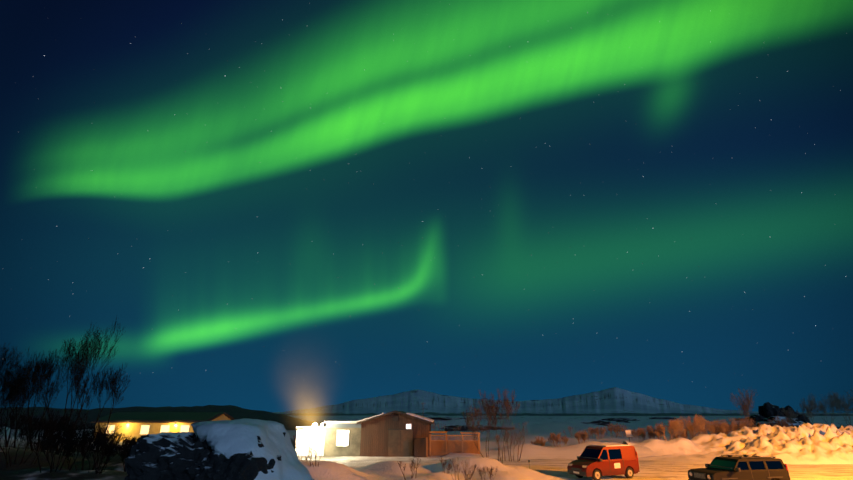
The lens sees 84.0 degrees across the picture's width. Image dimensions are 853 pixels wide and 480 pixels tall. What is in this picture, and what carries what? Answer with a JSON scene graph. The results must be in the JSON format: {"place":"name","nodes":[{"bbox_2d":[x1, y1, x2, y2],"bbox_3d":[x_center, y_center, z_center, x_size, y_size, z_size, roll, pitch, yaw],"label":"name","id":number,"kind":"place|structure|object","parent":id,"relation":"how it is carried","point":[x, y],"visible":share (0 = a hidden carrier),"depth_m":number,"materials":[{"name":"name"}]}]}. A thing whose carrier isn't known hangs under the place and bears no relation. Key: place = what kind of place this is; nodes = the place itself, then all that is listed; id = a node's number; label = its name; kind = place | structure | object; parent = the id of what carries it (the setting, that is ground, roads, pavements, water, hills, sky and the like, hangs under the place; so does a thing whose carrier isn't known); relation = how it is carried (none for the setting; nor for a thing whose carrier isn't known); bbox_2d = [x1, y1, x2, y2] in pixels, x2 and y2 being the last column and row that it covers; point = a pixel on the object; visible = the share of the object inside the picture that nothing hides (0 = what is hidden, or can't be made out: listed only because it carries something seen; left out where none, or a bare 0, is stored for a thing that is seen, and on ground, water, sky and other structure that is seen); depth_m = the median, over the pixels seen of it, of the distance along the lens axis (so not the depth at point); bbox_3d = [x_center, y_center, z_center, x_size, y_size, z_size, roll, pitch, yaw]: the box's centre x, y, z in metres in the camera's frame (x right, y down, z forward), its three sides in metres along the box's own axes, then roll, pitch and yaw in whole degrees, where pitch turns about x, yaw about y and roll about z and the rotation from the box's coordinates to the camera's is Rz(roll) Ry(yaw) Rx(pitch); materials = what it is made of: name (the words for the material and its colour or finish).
{"place":"outdoors","nodes":[
{"label":"outdoors","id":0,"kind":"place"},
{"bbox_2d":[0,405,315,429],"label":"hill","id":1,"kind":"structure","parent":0,"point":[286,421],"depth_m":187.09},
{"bbox_2d":[0,415,852,479],"bbox_3d":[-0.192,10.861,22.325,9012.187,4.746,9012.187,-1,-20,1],"label":"ground snow","id":2,"kind":"structure","parent":0,"point":[545,456],"depth_m":37.27,"materials":[{"name":"white snow"}]},
{"bbox_2d":[0,342,25,413],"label":"tree","id":3,"kind":"object","parent":2,"relation":"on","point":[7,382],"visible":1,"depth_m":27.23,"materials":[{"name":"black plant"}]},
{"bbox_2d":[0,358,42,447],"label":"tree","id":4,"kind":"object","parent":2,"relation":"on","point":[18,384],"visible":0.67,"depth_m":27.71,"materials":[{"name":"black plant"}]},
{"bbox_2d":[20,431,49,451],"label":"bush","id":5,"kind":"object","parent":2,"relation":"on","point":[40,450],"visible":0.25,"depth_m":36.13,"materials":[{"name":"black plant"}]},
{"bbox_2d":[0,401,75,467],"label":"bush","id":6,"kind":"object","parent":2,"relation":"on","point":[23,421],"visible":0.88,"depth_m":21.71,"materials":[{"name":"black plant"}]},
{"bbox_2d":[21,346,69,452],"bbox_3d":[-21.324,8.862,26.308,2.484,5.858,2.763,10,-23,-26],"label":"tree","id":7,"kind":"object","parent":2,"relation":"on","point":[51,369],"visible":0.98,"depth_m":26.32,"materials":[{"name":"black plant"}]},
{"bbox_2d":[11,411,92,472],"bbox_3d":[-13.616,7.365,17.331,1.336,2.133,2.480,-14,-25,34],"label":"bush","id":8,"kind":"object","parent":2,"relation":"on","point":[59,437],"visible":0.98,"depth_m":17.32,"materials":[{"name":"black plant"}]},
{"bbox_2d":[32,409,88,458],"bbox_3d":[-18.142,9.543,23.286,2.786,2.349,2.121,-19,-27,42],"label":"bush","id":9,"kind":"object","parent":2,"relation":"on","point":[40,422],"visible":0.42,"depth_m":23.48,"materials":[{"name":"black plant"}]},
{"bbox_2d":[55,316,125,455],"bbox_3d":[-18.974,7.896,25.956,5.193,7.392,2.305,-15,-25,35],"label":"tree","id":10,"kind":"object","parent":2,"relation":"on","point":[79,366],"visible":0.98,"depth_m":26.38,"materials":[{"name":"black plant"}]},
{"bbox_2d":[62,422,121,470],"bbox_3d":[-13.694,8.607,19.528,1.650,2.101,2.546,-8,-22,22],"label":"bush","id":11,"kind":"object","parent":2,"relation":"on","point":[73,450],"visible":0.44,"depth_m":19.20,"materials":[{"name":"black plant"}]},
{"bbox_2d":[73,362,130,451],"bbox_3d":[-18.308,9.340,26.609,2.972,4.922,2.335,-1,-20,1],"label":"tree","id":12,"kind":"object","parent":2,"relation":"on","point":[114,387],"visible":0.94,"depth_m":26.74,"materials":[{"name":"black plant"}]},
{"bbox_2d":[84,430,124,473],"bbox_3d":[-12.052,7.976,17.762,1.300,1.650,1.511,-1,-20,1],"label":"bush","id":13,"kind":"object","parent":2,"relation":"on","point":[111,445],"visible":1,"depth_m":17.58,"materials":[{"name":"black plant"}]},
{"bbox_2d":[115,436,129,455],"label":"bush","id":14,"kind":"object","parent":2,"relation":"on","point":[123,443],"visible":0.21,"depth_m":24.43,"materials":[{"name":"black plant"}]},
{"bbox_2d":[119,436,140,471],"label":"bush","id":15,"kind":"object","parent":2,"relation":"on","point":[132,442],"visible":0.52,"depth_m":20.20,"materials":[{"name":"black plant"}]},
{"bbox_2d":[91,412,235,441],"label":"building","id":16,"kind":"structure","parent":2,"relation":"on","point":[136,424],"depth_m":68.68,"materials":[{"name":"metal"}]},
{"bbox_2d":[124,432,285,479],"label":"rock","id":17,"kind":"object","parent":2,"relation":"on","point":[175,456],"visible":0.58,"depth_m":10.12,"materials":[{"name":"black stone"}]},
{"bbox_2d":[191,418,312,479],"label":"snow cap","id":18,"kind":"object","parent":17,"relation":"on","point":[226,439],"visible":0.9,"depth_m":10.58,"materials":[{"name":"white snow"}]},
{"bbox_2d":[290,426,319,459],"bbox_3d":[-6.324,10.651,24.847,1.652,1.697,0.971,-14,-24,33],"label":"bush","id":19,"kind":"object","parent":2,"relation":"on","point":[313,440],"visible":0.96,"depth_m":24.65,"materials":[{"name":"brown plant"}]},
{"bbox_2d":[306,444,324,466],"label":"bush","id":20,"kind":"object","parent":2,"relation":"on","point":[314,451],"visible":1,"depth_m":22.45,"materials":[{"name":"brown plant"}]},
{"bbox_2d":[295,411,434,456],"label":"shed building","id":21,"kind":"structure","parent":2,"relation":"on","point":[397,434],"depth_m":45.96,"materials":[{"name":"wood"}]},
{"bbox_2d":[397,450,420,479],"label":"bush","id":22,"kind":"object","parent":2,"relation":"on","point":[413,462],"visible":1,"depth_m":23.21,"materials":[{"name":"brown plant"}]},
{"bbox_2d":[426,417,462,419],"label":"lava outcrop","id":23,"kind":"object","parent":2,"relation":"on","point":[440,418],"visible":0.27,"depth_m":197.39,"materials":[{"name":"black stone"}]},
{"bbox_2d":[439,457,452,472],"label":"bush","id":24,"kind":"object","parent":2,"relation":"on","point":[441,460],"visible":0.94,"depth_m":26.08,"materials":[{"name":"brown plant"}]},
{"bbox_2d":[430,431,479,455],"bbox_3d":[2.780,19.940,46.315,5.039,2.356,1.287,-1,-20,1],"label":"fence","id":25,"kind":"object","parent":2,"relation":"on","point":[438,447],"visible":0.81,"depth_m":45.74,"materials":[{"name":"brown wood"}]},
{"bbox_2d":[444,425,466,430],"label":"lava outcrop","id":26,"kind":"object","parent":2,"relation":"on","point":[451,427],"visible":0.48,"depth_m":140.83,"materials":[{"name":"black stone"}]},
{"bbox_2d":[446,459,475,479],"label":"bush","id":27,"kind":"object","parent":2,"relation":"on","point":[467,478],"visible":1,"depth_m":22.41,"materials":[{"name":"brown plant"}]},
{"bbox_2d":[477,467,496,479],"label":"bush","id":28,"kind":"object","parent":2,"relation":"on","point":[490,472],"visible":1,"depth_m":23.50,"materials":[{"name":"brown plant"}]},
{"bbox_2d":[464,425,514,430],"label":"lava outcrop","id":29,"kind":"object","parent":2,"relation":"on","point":[483,426],"visible":0.38,"depth_m":142.01,"materials":[{"name":"black stone"}]},
{"bbox_2d":[462,389,519,463],"bbox_3d":[5.468,15.596,39.702,5.021,5.950,3.122,-1,-20,1],"label":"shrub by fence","id":30,"kind":"object","parent":2,"relation":"on","point":[491,414],"visible":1,"depth_m":39.56,"materials":[{"name":"brown plant"}]},
{"bbox_2d":[494,422,527,461],"bbox_3d":[7.608,17.576,41.446,3.157,3.370,2.705,-9,-22,24],"label":"shrub by fence","id":31,"kind":"object","parent":2,"relation":"on","point":[511,436],"visible":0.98,"depth_m":41.40,"materials":[{"name":"brown plant"}]},
{"bbox_2d":[531,436,545,445],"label":"bush","id":32,"kind":"object","parent":2,"relation":"on","point":[541,441],"visible":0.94,"depth_m":51.71,"materials":[{"name":"brown plant"}]},
{"bbox_2d":[548,432,568,446],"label":"bush","id":33,"kind":"object","parent":2,"relation":"on","point":[553,437],"visible":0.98,"depth_m":54.06,"materials":[{"name":"brown plant"}]},
{"bbox_2d":[574,430,589,443],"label":"bush","id":34,"kind":"object","parent":2,"relation":"on","point":[582,436],"visible":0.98,"depth_m":56.34,"materials":[{"name":"brown plant"}]},
{"bbox_2d":[588,427,605,438],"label":"bush","id":35,"kind":"object","parent":2,"relation":"on","point":[597,430],"visible":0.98,"depth_m":65.86,"materials":[{"name":"brown plant"}]},
{"bbox_2d":[584,420,613,425],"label":"lava outcrop","id":36,"kind":"object","parent":2,"relation":"on","point":[600,422],"visible":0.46,"depth_m":180.85,"materials":[{"name":"black stone"}]},
{"bbox_2d":[567,444,639,479],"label":"red van","id":37,"kind":"object","parent":2,"relation":"on","point":[595,461],"visible":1,"depth_m":29.79,"materials":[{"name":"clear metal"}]},
{"bbox_2d":[607,424,624,437],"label":"bush","id":38,"kind":"object","parent":2,"relation":"on","point":[614,429],"visible":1,"depth_m":69.71,"materials":[{"name":"brown plant"}]},
{"bbox_2d":[602,417,639,420],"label":"lava outcrop","id":39,"kind":"object","parent":2,"relation":"on","point":[615,419],"visible":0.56,"depth_m":344.27,"materials":[{"name":"black stone"}]},
{"bbox_2d":[625,430,631,441],"bbox_3d":[23.436,23.061,54.754,0.720,2.080,0.100,-1,-20,1],"label":"info sign","id":40,"kind":"object","parent":2,"relation":"on","point":[628,433],"visible":0.81,"depth_m":54.93,"materials":[{"name":"grey metal"}]},
{"bbox_2d":[629,427,645,440],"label":"bush","id":41,"kind":"object","parent":2,"relation":"on","point":[637,432],"visible":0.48,"depth_m":62.13,"materials":[{"name":"brown plant"}]},
{"bbox_2d":[638,426,661,440],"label":"bush","id":42,"kind":"object","parent":2,"relation":"on","point":[650,434],"visible":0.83,"depth_m":51.47,"materials":[{"name":"brown plant"}]},
{"bbox_2d":[649,417,676,418],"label":"lava outcrop","id":43,"kind":"object","parent":2,"relation":"on","point":[662,418],"visible":0.75,"depth_m":382.72,"materials":[{"name":"black stone"}]},
{"bbox_2d":[651,418,686,440],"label":"bush","id":44,"kind":"object","parent":2,"relation":"on","point":[673,425],"visible":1,"depth_m":47.73,"materials":[{"name":"brown plant"}]},
{"bbox_2d":[666,430,693,439],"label":"bush","id":45,"kind":"object","parent":2,"relation":"on","point":[674,435],"visible":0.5,"depth_m":61.82,"materials":[{"name":"brown plant"}]},
{"bbox_2d":[671,417,707,439],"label":"bush","id":46,"kind":"object","parent":2,"relation":"on","point":[691,426],"visible":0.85,"depth_m":49.18,"materials":[{"name":"brown plant"}]},
{"bbox_2d":[680,414,729,434],"bbox_3d":[30.517,20.657,51.995,3.725,3.099,4.052,9,-22,-24],"label":"bush","id":47,"kind":"object","parent":2,"relation":"on","point":[708,426],"visible":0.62,"depth_m":51.51,"materials":[{"name":"brown plant"}]},
{"bbox_2d":[710,418,743,433],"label":"bush","id":48,"kind":"object","parent":2,"relation":"on","point":[733,423],"visible":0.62,"depth_m":53.76,"materials":[{"name":"brown plant"}]},
{"bbox_2d":[622,422,852,463],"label":"snow pile","id":49,"kind":"object","parent":2,"relation":"on","point":[809,443],"visible":0.83,"depth_m":43.14,"materials":[{"name":"white snow"}]},
{"bbox_2d":[688,455,789,479],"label":"dark suv","id":50,"kind":"object","parent":2,"relation":"on","point":[736,467],"visible":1,"depth_m":23.68,"materials":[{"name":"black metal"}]},
{"bbox_2d":[727,417,759,431],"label":"bush","id":51,"kind":"object","parent":2,"relation":"on","point":[751,423],"visible":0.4,"depth_m":58.62,"materials":[{"name":"brown plant"}]},
{"bbox_2d":[730,389,758,422],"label":"tree","id":52,"kind":"object","parent":2,"relation":"on","point":[746,406],"visible":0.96,"depth_m":76.47,"materials":[{"name":"brown plant"}]},
{"bbox_2d":[748,415,765,425],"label":"rock","id":53,"kind":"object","parent":2,"relation":"on","point":[757,418],"depth_m":156.34,"materials":[{"name":"black stone"}]},
{"bbox_2d":[758,402,785,417],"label":"rock","id":54,"kind":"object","parent":2,"relation":"on","point":[767,409],"depth_m":157.06,"materials":[{"name":"black stone"}]},
{"bbox_2d":[766,417,792,426],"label":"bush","id":55,"kind":"object","parent":2,"relation":"on","point":[785,423],"visible":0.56,"depth_m":68.90,"materials":[{"name":"plant"}]},
{"bbox_2d":[756,416,804,426],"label":"rock","id":56,"kind":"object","parent":2,"relation":"on","point":[797,422],"depth_m":139.68,"materials":[{"name":"black stone"}]},
{"bbox_2d":[779,408,797,424],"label":"rock","id":57,"kind":"object","parent":2,"relation":"on","point":[791,415],"visible":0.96,"depth_m":89.39,"materials":[{"name":"black stone"}]},
{"bbox_2d":[780,405,798,417],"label":"rock","id":58,"kind":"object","parent":2,"relation":"on","point":[788,407],"depth_m":157.16,"materials":[{"name":"black stone"}]},
{"bbox_2d":[796,414,810,423],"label":"rock","id":59,"kind":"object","parent":2,"relation":"on","point":[803,418],"depth_m":148.19,"materials":[{"name":"black stone"}]},
{"bbox_2d":[796,393,822,424],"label":"tree","id":60,"kind":"object","parent":2,"relation":"on","point":[810,410],"visible":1,"depth_m":82.98,"materials":[{"name":"black plant"}]},
{"bbox_2d":[808,392,839,423],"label":"tree","id":61,"kind":"object","parent":2,"relation":"on","point":[832,402],"visible":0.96,"depth_m":89.06,"materials":[{"name":"black plant"}]},
{"bbox_2d":[829,394,852,424],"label":"tree","id":62,"kind":"object","parent":2,"relation":"on","point":[842,405],"visible":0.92,"depth_m":89.23,"materials":[{"name":"black plant"}]},
{"bbox_2d":[844,389,852,405],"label":"tree","id":63,"kind":"object","parent":2,"relation":"on","point":[848,399],"visible":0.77,"depth_m":98.28,"materials":[{"name":"black plant"}]},
{"bbox_2d":[0,0,852,412],"label":"sky","id":64,"kind":"structure","parent":0,"point":[277,205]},
{"bbox_2d":[272,412,852,413],"bbox_3d":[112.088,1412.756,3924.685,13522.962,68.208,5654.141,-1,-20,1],"label":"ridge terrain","id":65,"kind":"structure","parent":0,"point":[797,412],"depth_m":4035.27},
{"bbox_2d":[276,387,852,415],"bbox_3d":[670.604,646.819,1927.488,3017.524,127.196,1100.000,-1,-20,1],"label":"mountain","id":66,"kind":"structure","parent":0,"point":[614,401],"depth_m":1942.47,"materials":[{"name":"stone"}]},
{"bbox_2d":[366,459,852,478],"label":"tyre tracks","id":67,"kind":"object","parent":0,"point":[651,468],"depth_m":35.83}
]}

